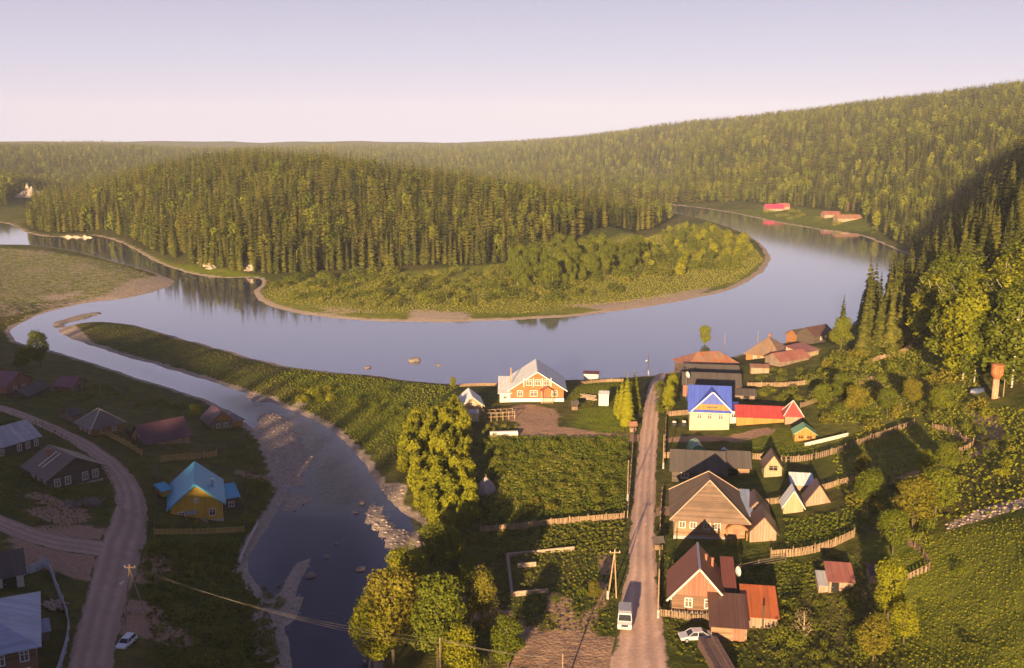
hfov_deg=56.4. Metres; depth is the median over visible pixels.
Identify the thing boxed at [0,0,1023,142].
sky
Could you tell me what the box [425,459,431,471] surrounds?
willow tree
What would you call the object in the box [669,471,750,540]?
village house
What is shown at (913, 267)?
spruce tree
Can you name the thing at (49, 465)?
village house
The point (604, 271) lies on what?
bush
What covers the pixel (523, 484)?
bush
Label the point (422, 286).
bush
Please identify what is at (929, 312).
birch tree
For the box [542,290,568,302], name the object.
bush
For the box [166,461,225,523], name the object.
cottage
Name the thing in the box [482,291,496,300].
bush
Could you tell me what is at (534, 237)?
spruce tree
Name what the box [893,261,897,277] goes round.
spruce tree
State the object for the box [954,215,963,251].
spruce tree
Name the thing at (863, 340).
spruce tree
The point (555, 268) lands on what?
birch tree
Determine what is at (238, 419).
lean to
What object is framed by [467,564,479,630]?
fence
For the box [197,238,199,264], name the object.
spruce tree
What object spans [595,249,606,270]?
birch tree
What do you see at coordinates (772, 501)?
plank fence
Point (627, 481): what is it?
power pole
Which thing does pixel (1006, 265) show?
birch tree
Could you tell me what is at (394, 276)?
bush
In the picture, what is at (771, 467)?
window
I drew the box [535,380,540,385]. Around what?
window
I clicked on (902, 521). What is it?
leafy tree
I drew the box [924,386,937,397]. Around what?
bush
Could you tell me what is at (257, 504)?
shrubbery
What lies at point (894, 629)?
bush
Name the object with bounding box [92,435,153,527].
bank weeds
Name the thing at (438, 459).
willow tree
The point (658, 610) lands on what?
power pole
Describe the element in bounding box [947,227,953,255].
spruce tree
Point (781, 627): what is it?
bush
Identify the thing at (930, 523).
bush
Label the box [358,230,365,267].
spruce tree
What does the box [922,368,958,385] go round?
bush
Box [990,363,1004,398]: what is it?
water tower
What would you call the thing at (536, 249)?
birch tree
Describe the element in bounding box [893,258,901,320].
spruce tree
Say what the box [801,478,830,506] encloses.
hut
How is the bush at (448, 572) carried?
on the ground
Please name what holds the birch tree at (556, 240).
on the ground
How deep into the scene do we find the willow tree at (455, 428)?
207.43 m
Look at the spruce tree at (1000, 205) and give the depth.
326.85 m
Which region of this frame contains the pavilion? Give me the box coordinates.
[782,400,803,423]
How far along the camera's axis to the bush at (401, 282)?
422.46 m
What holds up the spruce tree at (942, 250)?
on the ground
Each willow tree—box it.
[396,433,410,459]
[396,452,408,472]
[402,421,412,439]
[406,413,414,422]
[406,438,421,462]
[406,458,421,487]
[408,448,420,467]
[409,465,425,491]
[410,406,422,417]
[410,412,420,427]
[410,425,418,440]
[412,428,419,442]
[412,488,420,508]
[417,478,425,498]
[418,411,425,430]
[418,421,431,440]
[419,435,429,451]
[419,484,432,516]
[420,450,428,467]
[422,466,429,480]
[423,416,433,431]
[424,452,436,466]
[424,477,432,487]
[424,482,438,507]
[424,494,441,518]
[425,407,435,417]
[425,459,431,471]
[426,413,436,430]
[427,504,437,523]
[428,428,439,456]
[428,461,442,477]
[429,513,439,550]
[430,428,441,438]
[431,404,441,423]
[432,469,444,490]
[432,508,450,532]
[434,453,447,474]
[435,435,449,456]
[436,422,444,432]
[437,407,447,422]
[438,470,457,497]
[438,494,448,510]
[440,429,455,455]
[441,412,454,429]
[442,452,451,475]
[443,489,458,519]
[444,397,454,413]
[446,426,453,437]
[447,441,453,455]
[448,454,461,475]
[450,395,463,412]
[450,412,458,421]
[450,423,458,433]
[450,471,459,491]
[452,445,461,458]
[452,485,460,507]
[453,429,463,447]
[454,414,471,438]
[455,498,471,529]
[456,400,464,415]
[456,464,466,479]
[458,472,467,487]
[459,409,468,417]
[459,488,469,501]
[461,448,468,457]
[461,455,477,478]
[462,415,472,436]
[462,442,470,458]
[463,434,472,452]
[463,474,478,494]
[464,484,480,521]
[620,264,626,270]
[623,252,636,268]
[634,254,640,265]
[642,243,648,252]
[642,250,650,261]
[648,238,656,249]
[649,245,660,255]
[651,266,657,275]
[666,224,672,233]
[666,235,673,244]
[674,238,679,245]
[674,261,685,274]
[676,228,684,236]
[677,253,687,268]
[678,232,685,241]
[679,242,683,251]
[682,250,689,261]
[687,241,696,251]
[694,252,702,261]
[695,231,701,240]
[700,228,707,238]
[700,240,708,248]
[703,221,709,229]
[704,232,712,239]
[708,241,718,252]
[708,249,714,258]
[710,240,720,249]
[712,226,722,234]
[721,248,727,256]
[721,254,730,269]
[723,237,732,248]
[726,245,731,253]
[733,246,740,255]
[736,236,742,247]
[739,231,746,239]
[741,237,748,248]
[748,244,753,252]
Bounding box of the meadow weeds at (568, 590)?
[484,531,619,632]
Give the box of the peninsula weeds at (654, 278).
[261,233,761,313]
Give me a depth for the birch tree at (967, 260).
251.31 m
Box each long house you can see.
[0,419,41,455]
[669,449,726,481]
[672,351,740,368]
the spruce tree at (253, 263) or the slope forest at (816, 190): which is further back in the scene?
the slope forest at (816, 190)
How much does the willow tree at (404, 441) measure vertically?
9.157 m
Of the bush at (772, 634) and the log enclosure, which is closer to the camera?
the bush at (772, 634)
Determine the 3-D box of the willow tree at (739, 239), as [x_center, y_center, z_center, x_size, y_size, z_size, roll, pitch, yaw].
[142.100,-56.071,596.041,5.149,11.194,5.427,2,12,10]
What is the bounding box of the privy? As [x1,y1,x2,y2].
[598,390,609,405]
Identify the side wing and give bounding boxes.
[739,489,752,530]
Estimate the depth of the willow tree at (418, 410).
217.66 m
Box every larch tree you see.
[613,387,618,414]
[615,381,623,418]
[618,375,635,426]
[631,368,641,411]
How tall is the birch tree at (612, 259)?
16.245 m
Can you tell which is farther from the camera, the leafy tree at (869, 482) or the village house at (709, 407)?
the village house at (709, 407)
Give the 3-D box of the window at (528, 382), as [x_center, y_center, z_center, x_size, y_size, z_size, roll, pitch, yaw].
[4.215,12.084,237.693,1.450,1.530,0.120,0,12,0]
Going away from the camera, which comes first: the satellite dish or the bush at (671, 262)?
the satellite dish
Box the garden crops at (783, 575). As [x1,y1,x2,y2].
[734,559,817,597]
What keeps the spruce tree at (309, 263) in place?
on the ground
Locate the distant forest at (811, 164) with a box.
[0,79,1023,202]
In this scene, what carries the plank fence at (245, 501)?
on the ground
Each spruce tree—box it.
[145,223,149,247]
[150,211,160,251]
[159,216,166,255]
[168,221,173,255]
[172,230,174,256]
[187,224,195,262]
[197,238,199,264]
[198,239,204,265]
[203,229,209,264]
[204,228,210,258]
[209,239,215,265]
[215,246,218,265]
[217,239,225,267]
[226,234,230,265]
[228,236,235,269]
[236,230,241,262]
[236,242,243,270]
[252,257,255,272]
[253,243,258,269]
[261,246,266,272]
[266,241,273,272]
[267,231,274,270]
[273,240,279,273]
[277,230,283,270]
[281,229,286,271]
[288,236,293,273]
[293,253,297,273]
[299,240,302,270]
[301,241,307,272]
[305,233,312,271]
[308,242,313,269]
[311,232,318,271]
[325,249,328,270]
[328,233,334,269]
[333,222,345,267]
[336,237,343,269]
[344,239,350,267]
[351,229,356,266]
[354,234,358,265]
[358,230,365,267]
[361,235,368,266]
[367,223,375,266]
[372,229,379,264]
[378,239,381,266]
[383,234,389,264]
[388,232,394,266]
[394,238,398,264]
[398,231,402,264]
[403,220,412,264]
[411,220,418,263]
[412,236,417,264]
[418,230,428,264]
[425,226,430,264]
[431,236,435,264]
[442,241,448,263]
[447,233,453,264]
[448,229,453,260]
[452,234,457,264]
[456,241,460,262]
[464,247,467,263]
[469,237,474,264]
[473,226,481,263]
[478,222,483,261]
[480,218,487,263]
[485,227,489,261]
[491,238,497,261]
[499,236,506,260]
[532,223,536,242]
[838,294,846,344]
[853,258,875,334]
[853,290,872,355]
[853,295,862,335]
[855,268,877,349]
[870,288,886,352]
[873,264,878,301]
[875,284,880,323]
[879,274,883,301]
[881,286,899,351]
[883,263,897,331]
[884,250,896,297]
[884,257,892,294]
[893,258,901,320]
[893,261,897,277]
[894,252,904,296]
[895,282,908,346]
[902,252,914,307]
[903,240,913,280]
[903,255,925,343]
[904,260,922,311]
[905,276,915,338]
[907,255,915,290]
[915,246,926,277]
[921,238,927,262]
[924,235,929,253]
[925,245,931,271]
[930,224,939,262]
[937,235,944,259]
[943,233,948,253]
[944,213,952,239]
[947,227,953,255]
[949,238,955,260]
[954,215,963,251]
[958,219,968,253]
[963,214,969,242]
[966,223,975,252]
[967,200,974,238]
[969,206,980,252]
[975,213,992,272]
[977,209,981,241]
[980,209,989,254]
[982,197,989,226]
[987,181,997,212]
[987,199,993,236]
[987,206,1001,265]
[988,206,996,249]
[993,193,998,218]
[997,200,1002,232]
[998,220,1010,263]
[1000,195,1009,238]
[1002,161,1016,210]
[1002,161,1017,213]
[1004,201,1014,234]
[1006,222,1015,256]
[1008,213,1019,241]
[1012,174,1022,214]
[1013,187,1022,219]
[1013,206,1023,246]
[1014,185,1023,237]
[1017,161,1023,186]
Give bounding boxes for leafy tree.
[12,346,32,370]
[26,330,49,367]
[188,403,202,421]
[348,594,399,667]
[353,583,389,628]
[357,558,420,664]
[384,540,429,593]
[405,577,442,640]
[408,570,468,667]
[415,520,452,578]
[435,622,479,667]
[442,525,466,568]
[449,376,455,385]
[457,554,487,590]
[464,564,499,630]
[488,613,526,667]
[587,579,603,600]
[699,322,710,344]
[812,382,829,404]
[828,314,855,353]
[831,373,850,400]
[843,384,867,415]
[853,453,873,476]
[854,467,887,511]
[854,611,895,661]
[874,551,909,622]
[876,507,912,554]
[877,387,898,414]
[889,601,919,643]
[890,473,938,531]
[901,378,925,406]
[915,448,939,474]
[919,461,960,517]
[928,383,953,416]
[935,440,959,467]
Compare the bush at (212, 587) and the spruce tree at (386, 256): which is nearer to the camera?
the bush at (212, 587)
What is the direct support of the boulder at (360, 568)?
in the river
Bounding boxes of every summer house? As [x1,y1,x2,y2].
[200,404,236,428]
[458,388,484,414]
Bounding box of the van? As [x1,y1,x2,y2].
[617,602,632,629]
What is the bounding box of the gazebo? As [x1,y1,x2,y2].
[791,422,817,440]
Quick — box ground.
[0,100,1023,667]
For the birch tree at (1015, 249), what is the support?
on the ground
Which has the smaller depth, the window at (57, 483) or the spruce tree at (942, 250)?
the window at (57, 483)
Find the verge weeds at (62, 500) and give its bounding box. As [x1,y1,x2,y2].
[0,412,123,529]
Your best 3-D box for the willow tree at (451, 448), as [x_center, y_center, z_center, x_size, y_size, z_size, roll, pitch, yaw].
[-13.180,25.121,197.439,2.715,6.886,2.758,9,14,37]
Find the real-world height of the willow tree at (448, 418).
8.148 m
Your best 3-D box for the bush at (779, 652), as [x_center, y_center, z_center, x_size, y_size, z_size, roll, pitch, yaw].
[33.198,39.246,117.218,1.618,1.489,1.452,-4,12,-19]
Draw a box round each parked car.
[115,632,137,649]
[678,627,711,642]
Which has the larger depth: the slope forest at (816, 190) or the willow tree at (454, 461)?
the slope forest at (816, 190)
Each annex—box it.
[223,482,240,509]
[498,376,511,401]
[720,556,736,592]
[729,402,738,422]
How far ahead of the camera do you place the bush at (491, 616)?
128.43 m
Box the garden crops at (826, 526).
[783,506,872,548]
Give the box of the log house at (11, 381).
[0,367,34,393]
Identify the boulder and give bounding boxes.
[305,572,316,578]
[355,565,365,571]
[408,357,420,361]
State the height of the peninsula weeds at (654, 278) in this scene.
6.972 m
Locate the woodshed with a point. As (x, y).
(741, 394)
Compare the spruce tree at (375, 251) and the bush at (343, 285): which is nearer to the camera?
the bush at (343, 285)
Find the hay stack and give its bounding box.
[477,477,495,495]
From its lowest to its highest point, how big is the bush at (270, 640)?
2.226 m
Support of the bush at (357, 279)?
on the ground
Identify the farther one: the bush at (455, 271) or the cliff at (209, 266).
the cliff at (209, 266)
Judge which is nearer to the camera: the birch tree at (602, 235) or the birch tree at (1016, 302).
the birch tree at (1016, 302)
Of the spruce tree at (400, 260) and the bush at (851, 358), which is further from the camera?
the spruce tree at (400, 260)
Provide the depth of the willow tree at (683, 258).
489.94 m
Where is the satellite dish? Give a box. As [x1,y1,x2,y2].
[735,566,740,589]
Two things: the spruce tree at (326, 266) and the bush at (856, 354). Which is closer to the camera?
the bush at (856, 354)
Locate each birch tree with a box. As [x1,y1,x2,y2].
[505,244,516,272]
[510,250,519,272]
[510,261,524,283]
[514,252,533,277]
[515,242,524,250]
[519,246,528,254]
[522,273,529,286]
[524,248,539,279]
[526,241,537,247]
[529,242,541,260]
[537,251,551,277]
[541,241,553,254]
[541,271,551,282]
[544,255,561,282]
[549,242,561,257]
[550,236,562,252]
[554,233,565,245]
[555,249,566,266]
[558,251,573,276]
[561,242,568,250]
[561,273,568,282]
[563,262,572,276]
[564,234,575,240]
[566,251,579,265]
[568,244,584,266]
[568,272,575,282]
[571,260,577,278]
[577,264,584,272]
[577,269,586,280]
[578,238,584,254]
[579,252,598,276]
[583,240,594,253]
[587,233,597,239]
[587,253,600,274]
[592,236,604,252]
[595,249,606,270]
[597,230,606,246]
[598,252,609,271]
[603,243,618,260]
[605,250,614,267]
[611,240,624,265]
[616,252,623,265]
[619,248,628,262]
[623,241,633,252]
[624,239,637,257]
[630,240,640,259]
[631,233,645,252]
[904,285,923,343]
[905,267,948,348]
[913,280,940,347]
[915,261,943,337]
[923,271,977,369]
[926,249,960,279]
[928,257,969,303]
[929,245,952,272]
[937,278,995,380]
[952,242,989,273]
[952,268,984,335]
[958,309,992,382]
[960,260,990,284]
[975,256,994,273]
[977,273,1023,388]
[981,271,1014,313]
[982,266,1009,304]
[988,247,1017,276]
[992,264,1023,320]
[992,303,1023,377]
[993,233,1023,269]
[995,262,1010,276]
[1003,247,1023,272]
[1003,268,1023,345]
[1009,248,1023,269]
[1012,252,1023,268]
[1013,321,1023,375]
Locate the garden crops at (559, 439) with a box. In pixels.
[479,435,629,525]
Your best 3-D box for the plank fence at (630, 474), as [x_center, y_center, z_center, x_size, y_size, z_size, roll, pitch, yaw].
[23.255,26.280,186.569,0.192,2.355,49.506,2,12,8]
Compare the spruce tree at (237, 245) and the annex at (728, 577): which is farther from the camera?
the spruce tree at (237, 245)
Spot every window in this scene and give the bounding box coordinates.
[0,449,4,455]
[0,655,4,666]
[17,444,21,451]
[19,650,29,662]
[25,441,30,448]
[34,439,38,446]
[54,478,60,486]
[65,475,71,484]
[82,471,88,479]
[92,468,98,477]
[209,508,215,515]
[517,390,522,395]
[526,380,531,385]
[530,390,537,395]
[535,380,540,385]
[544,380,549,385]
[679,521,685,527]
[681,472,688,478]
[684,597,692,607]
[690,522,696,528]
[697,413,701,418]
[704,523,710,529]
[704,599,707,608]
[706,405,718,408]
[707,413,711,418]
[714,523,720,529]
[718,413,722,419]
[768,465,777,470]
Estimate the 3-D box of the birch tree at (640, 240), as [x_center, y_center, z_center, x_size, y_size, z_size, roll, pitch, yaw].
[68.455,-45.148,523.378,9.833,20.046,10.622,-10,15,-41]
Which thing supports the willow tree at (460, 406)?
on the ground
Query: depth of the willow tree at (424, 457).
192.84 m
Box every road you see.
[0,405,148,667]
[0,515,103,555]
[608,373,670,667]
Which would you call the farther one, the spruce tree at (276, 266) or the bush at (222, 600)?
the spruce tree at (276, 266)
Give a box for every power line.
[127,566,434,638]
[134,567,438,643]
[136,566,443,648]
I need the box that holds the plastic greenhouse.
[686,438,704,449]
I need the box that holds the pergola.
[482,408,514,419]
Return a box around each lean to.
[154,481,171,496]
[229,413,244,426]
[466,409,478,421]
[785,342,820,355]
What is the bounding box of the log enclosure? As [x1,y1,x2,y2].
[506,546,574,596]
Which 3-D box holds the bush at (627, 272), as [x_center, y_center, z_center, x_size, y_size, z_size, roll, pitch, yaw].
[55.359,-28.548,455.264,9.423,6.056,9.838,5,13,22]
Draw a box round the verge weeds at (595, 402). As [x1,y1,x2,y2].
[571,381,632,433]
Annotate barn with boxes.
[52,376,87,391]
[128,416,192,445]
[678,363,739,379]
[719,450,751,475]
[734,404,784,425]
[764,349,811,366]
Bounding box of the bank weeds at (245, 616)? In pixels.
[145,538,281,667]
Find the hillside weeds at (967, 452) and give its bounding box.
[832,406,1023,520]
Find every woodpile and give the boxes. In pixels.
[41,597,69,611]
[62,496,105,507]
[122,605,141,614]
[580,394,596,400]
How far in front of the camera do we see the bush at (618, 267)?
462.52 m
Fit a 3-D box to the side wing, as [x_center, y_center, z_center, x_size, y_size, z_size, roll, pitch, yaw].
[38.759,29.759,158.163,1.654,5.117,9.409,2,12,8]
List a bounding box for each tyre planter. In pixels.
[671,421,677,426]
[681,420,686,426]
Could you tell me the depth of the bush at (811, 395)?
221.18 m
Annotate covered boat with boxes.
[969,387,985,394]
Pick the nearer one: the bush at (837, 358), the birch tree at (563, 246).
the bush at (837, 358)
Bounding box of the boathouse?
[583,370,599,379]
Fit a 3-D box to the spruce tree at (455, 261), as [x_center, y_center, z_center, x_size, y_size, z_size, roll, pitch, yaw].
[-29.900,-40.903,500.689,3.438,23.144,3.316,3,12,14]
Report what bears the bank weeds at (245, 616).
on the ground
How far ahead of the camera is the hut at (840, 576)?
131.43 m
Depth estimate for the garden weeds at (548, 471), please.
179.49 m
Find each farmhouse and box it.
[763,204,783,211]
[779,203,789,209]
[820,211,840,217]
[832,214,861,222]
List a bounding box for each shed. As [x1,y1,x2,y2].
[6,379,52,398]
[41,617,50,640]
[57,407,83,421]
[698,635,734,667]
[707,591,749,641]
[739,584,779,628]
[746,504,779,541]
[749,489,771,515]
[750,363,769,373]
[788,472,813,490]
[815,570,828,592]
[866,563,894,584]
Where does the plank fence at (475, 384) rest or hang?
on the ground
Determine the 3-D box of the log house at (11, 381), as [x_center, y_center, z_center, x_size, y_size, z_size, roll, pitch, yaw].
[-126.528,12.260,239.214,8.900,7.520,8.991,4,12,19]
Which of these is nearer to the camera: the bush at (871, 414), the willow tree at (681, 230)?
the bush at (871, 414)
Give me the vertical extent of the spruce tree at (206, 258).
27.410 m
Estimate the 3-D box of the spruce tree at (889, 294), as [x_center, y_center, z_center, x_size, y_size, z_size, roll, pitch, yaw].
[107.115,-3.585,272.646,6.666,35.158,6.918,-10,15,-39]
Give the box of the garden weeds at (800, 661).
[663,555,904,667]
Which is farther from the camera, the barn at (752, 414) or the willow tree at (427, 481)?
the barn at (752, 414)
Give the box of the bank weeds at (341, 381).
[246,368,457,466]
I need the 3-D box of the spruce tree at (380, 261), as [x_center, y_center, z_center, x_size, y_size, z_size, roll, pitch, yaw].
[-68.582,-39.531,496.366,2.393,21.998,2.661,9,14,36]
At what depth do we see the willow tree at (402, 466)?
194.72 m
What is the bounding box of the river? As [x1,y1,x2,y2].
[0,202,918,667]
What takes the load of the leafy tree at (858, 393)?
on the ground
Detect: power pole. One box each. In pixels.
[119,564,150,627]
[439,637,440,667]
[606,549,619,599]
[627,460,628,500]
[657,569,659,617]
[662,434,664,468]
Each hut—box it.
[779,484,805,513]
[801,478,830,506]
[823,561,855,592]
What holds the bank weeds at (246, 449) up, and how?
on the ground
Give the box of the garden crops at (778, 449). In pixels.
[739,443,820,456]
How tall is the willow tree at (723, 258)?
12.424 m
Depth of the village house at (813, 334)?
314.78 m
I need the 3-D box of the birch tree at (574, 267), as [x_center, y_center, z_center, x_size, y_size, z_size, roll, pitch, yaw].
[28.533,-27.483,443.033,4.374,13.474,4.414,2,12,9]
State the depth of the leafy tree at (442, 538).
146.04 m
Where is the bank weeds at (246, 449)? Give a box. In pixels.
[201,433,266,506]
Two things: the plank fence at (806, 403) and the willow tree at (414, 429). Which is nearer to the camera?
the willow tree at (414, 429)
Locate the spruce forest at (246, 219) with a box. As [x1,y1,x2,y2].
[25,145,668,267]
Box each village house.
[0,591,41,667]
[20,444,106,487]
[73,408,125,435]
[666,542,727,615]
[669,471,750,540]
[681,372,741,395]
[687,385,733,429]
[743,333,785,359]
[786,328,802,343]
[796,324,831,343]
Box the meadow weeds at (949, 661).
[898,517,1023,667]
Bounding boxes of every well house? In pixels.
[570,400,578,409]
[628,421,637,431]
[651,536,664,549]
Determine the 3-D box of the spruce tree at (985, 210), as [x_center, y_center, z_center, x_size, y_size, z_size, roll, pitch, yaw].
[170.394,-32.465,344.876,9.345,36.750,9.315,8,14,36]
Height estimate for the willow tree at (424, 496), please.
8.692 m
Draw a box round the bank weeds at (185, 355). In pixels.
[84,324,285,389]
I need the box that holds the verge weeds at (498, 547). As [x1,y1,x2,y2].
[480,520,625,562]
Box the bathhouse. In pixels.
[760,448,783,476]
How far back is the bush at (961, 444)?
166.28 m
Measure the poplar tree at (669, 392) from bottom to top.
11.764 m
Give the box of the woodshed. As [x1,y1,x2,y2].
[732,388,756,400]
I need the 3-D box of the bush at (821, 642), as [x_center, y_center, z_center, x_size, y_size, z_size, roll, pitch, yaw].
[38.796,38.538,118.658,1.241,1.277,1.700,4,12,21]
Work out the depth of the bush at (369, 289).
415.41 m
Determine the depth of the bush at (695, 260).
502.37 m
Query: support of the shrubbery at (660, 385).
on the ground
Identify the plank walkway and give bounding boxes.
[238,521,257,562]
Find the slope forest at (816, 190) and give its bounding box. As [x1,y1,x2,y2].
[0,108,1023,251]
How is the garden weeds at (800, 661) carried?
on the ground
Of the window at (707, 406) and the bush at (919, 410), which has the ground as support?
the bush at (919, 410)
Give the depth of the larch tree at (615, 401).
223.86 m
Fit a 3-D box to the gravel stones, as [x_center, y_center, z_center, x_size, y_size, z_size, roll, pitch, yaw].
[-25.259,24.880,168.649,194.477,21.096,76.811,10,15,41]
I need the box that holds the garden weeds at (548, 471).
[484,450,604,518]
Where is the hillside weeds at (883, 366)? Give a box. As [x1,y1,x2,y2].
[832,342,980,424]
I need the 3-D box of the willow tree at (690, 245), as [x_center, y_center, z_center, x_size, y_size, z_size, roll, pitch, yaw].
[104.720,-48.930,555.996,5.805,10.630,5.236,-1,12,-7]
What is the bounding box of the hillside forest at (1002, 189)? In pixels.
[902,137,1023,300]
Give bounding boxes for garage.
[0,548,26,587]
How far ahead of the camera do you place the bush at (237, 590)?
144.12 m
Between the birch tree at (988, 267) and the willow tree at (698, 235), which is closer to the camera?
the birch tree at (988, 267)
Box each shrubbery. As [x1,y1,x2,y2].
[141,550,271,667]
[242,458,275,514]
[244,521,256,533]
[260,585,286,608]
[276,264,631,307]
[295,385,334,401]
[352,393,428,420]
[452,546,491,623]
[475,433,630,516]
[482,422,518,432]
[526,558,598,601]
[612,222,756,275]
[653,379,665,412]
[755,366,811,381]
[757,384,804,401]
[762,208,876,233]
[799,552,839,583]
[805,352,954,408]
[817,608,881,632]
[869,507,879,514]
[956,406,1019,482]
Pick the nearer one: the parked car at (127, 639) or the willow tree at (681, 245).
the parked car at (127, 639)
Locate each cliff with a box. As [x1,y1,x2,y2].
[14,182,39,198]
[61,235,91,237]
[203,263,215,269]
[242,261,258,271]
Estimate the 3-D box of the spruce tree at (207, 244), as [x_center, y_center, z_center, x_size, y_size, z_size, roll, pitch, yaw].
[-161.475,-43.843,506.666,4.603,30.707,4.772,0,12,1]
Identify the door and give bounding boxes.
[2,576,16,587]
[728,468,737,475]
[732,629,744,641]
[733,529,739,538]
[743,396,748,400]
[831,582,838,591]
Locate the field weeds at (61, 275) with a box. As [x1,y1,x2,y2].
[0,248,159,325]
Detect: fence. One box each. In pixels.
[23,557,69,667]
[104,428,142,455]
[126,427,144,448]
[153,525,243,534]
[160,449,216,462]
[194,428,244,453]
[244,469,246,528]
[460,382,496,386]
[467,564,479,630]
[479,511,624,531]
[574,379,622,384]
[627,428,633,517]
[659,487,662,554]
[659,607,708,620]
[664,409,666,451]
[664,452,763,458]
[667,410,687,416]
[734,555,785,568]
[747,378,818,386]
[764,496,779,504]
[770,527,854,557]
[781,419,914,461]
[800,391,830,407]
[822,474,856,489]
[859,376,901,407]
[864,341,913,363]
[899,538,930,579]
[931,422,973,454]
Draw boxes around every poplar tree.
[662,380,675,412]
[665,369,679,399]
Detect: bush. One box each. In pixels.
[136,562,152,572]
[138,541,160,558]
[146,538,160,551]
[161,569,176,581]
[162,606,172,617]
[164,581,175,592]
[206,583,223,596]
[207,593,235,606]
[227,583,245,594]
[234,595,252,610]
[247,476,259,485]
[247,622,273,639]
[258,633,274,648]
[260,480,271,488]
[262,645,280,657]
[266,280,282,288]
[282,275,298,283]
[287,289,305,300]
[293,272,306,280]
[301,278,327,286]
[306,289,324,297]
[315,270,325,278]
[319,270,334,278]
[319,274,336,284]
[323,288,337,296]
[324,392,336,400]
[332,289,356,299]
[338,273,353,281]
[339,280,352,290]
[345,396,361,405]
[349,265,363,276]
[351,270,376,282]
[354,288,369,297]
[359,276,375,284]
[365,264,377,274]
[365,285,381,294]
[368,289,390,301]
[368,405,380,413]
[369,276,387,287]
[373,275,387,281]
[376,285,401,294]
[377,389,390,397]
[380,263,398,273]
[384,272,402,282]
[386,276,400,284]
[386,296,405,306]
[392,279,418,290]
[392,423,402,434]
[397,282,421,294]
[403,275,422,285]
[407,283,426,291]
[417,291,432,303]
[427,288,446,299]
[428,295,438,303]
[437,288,449,299]
[440,569,457,578]
[441,268,450,276]
[446,566,470,579]
[448,264,463,272]
[449,282,463,291]
[450,291,471,304]
[452,276,468,282]
[460,609,472,623]
[464,270,473,278]
[472,648,487,665]
[479,609,502,632]
[481,282,501,290]
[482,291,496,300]
[490,284,509,297]
[491,276,510,287]
[492,447,502,455]
[493,464,506,473]
[497,267,509,276]
[500,285,530,298]
[508,286,517,295]
[516,279,533,287]
[518,480,532,488]
[519,290,536,301]
[522,486,537,496]
[529,457,542,464]
[529,497,540,505]
[530,272,543,284]
[539,485,551,493]
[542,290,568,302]
[542,439,559,446]
[544,280,569,291]
[544,502,559,511]
[565,505,574,513]
[566,286,581,296]
[577,474,589,479]
[587,267,608,276]
[591,275,604,282]
[591,493,603,503]
[596,476,607,484]
[606,281,624,292]
[610,486,620,494]
[611,265,629,273]
[617,461,631,468]
[618,267,637,278]
[632,263,658,273]
[640,256,660,263]
[644,258,661,267]
[648,268,672,277]
[651,253,668,261]
[658,266,674,273]
[659,252,677,260]
[667,256,676,266]
[686,238,700,244]
[687,258,700,267]
[689,250,703,259]
[692,245,706,252]
[697,260,719,269]
[703,251,716,258]
[764,627,784,643]
[772,621,793,639]
[775,649,788,657]
[778,595,803,611]
[779,609,789,620]
[779,619,795,630]
[780,611,807,631]
[782,388,794,396]
[783,396,796,403]
[783,626,811,649]
[785,600,797,614]
[786,637,804,648]
[802,390,834,403]
[803,371,823,383]
[805,615,824,631]
[808,647,826,660]
[812,597,826,608]
[819,412,839,423]
[819,638,828,648]
[820,381,838,395]
[821,354,845,365]
[821,359,834,367]
[821,370,843,382]
[823,661,832,667]
[827,366,842,377]
[827,649,837,659]
[829,349,844,359]
[829,403,848,414]
[832,360,853,372]
[838,592,863,608]
[841,353,859,363]
[843,348,864,359]
[844,487,873,506]
[846,625,861,638]
[849,372,869,385]
[850,641,869,662]
[851,407,864,418]
[856,405,880,420]
[860,417,887,432]
[864,385,882,398]
[868,602,895,619]
[870,499,885,510]
[872,516,891,529]
[875,373,888,383]
[875,483,887,495]
[880,474,901,488]
[884,345,903,359]
[885,358,906,373]
[885,625,901,638]
[888,403,902,418]
[888,493,913,509]
[894,375,913,385]
[897,385,909,394]
[903,504,928,524]
[904,361,923,373]
[906,527,935,547]
[913,402,926,413]
[918,364,934,376]
[918,514,939,529]
[919,399,932,408]
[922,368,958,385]
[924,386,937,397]
[925,407,955,423]
[930,393,962,410]
[937,382,964,398]
[951,562,968,575]
[953,441,967,448]
[957,452,971,464]
[960,422,972,430]
[963,396,989,410]
[963,641,981,652]
[976,425,986,432]
[978,407,996,417]
[983,446,996,454]
[993,467,1009,476]
[998,456,1012,467]
[1002,432,1016,441]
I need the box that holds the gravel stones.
[245,392,1023,664]
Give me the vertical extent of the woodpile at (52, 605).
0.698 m
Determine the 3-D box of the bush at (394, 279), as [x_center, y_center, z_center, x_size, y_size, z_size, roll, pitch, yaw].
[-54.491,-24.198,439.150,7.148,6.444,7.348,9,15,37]
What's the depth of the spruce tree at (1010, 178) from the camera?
365.35 m
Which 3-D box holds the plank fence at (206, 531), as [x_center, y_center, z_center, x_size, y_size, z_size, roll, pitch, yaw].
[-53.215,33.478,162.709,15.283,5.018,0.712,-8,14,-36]
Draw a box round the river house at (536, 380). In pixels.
[507,359,566,402]
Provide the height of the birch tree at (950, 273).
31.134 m
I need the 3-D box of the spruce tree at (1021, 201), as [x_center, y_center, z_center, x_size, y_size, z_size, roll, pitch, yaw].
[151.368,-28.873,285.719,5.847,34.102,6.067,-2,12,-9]
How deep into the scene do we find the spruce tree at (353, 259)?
491.42 m
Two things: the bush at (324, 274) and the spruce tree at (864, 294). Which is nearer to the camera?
the spruce tree at (864, 294)

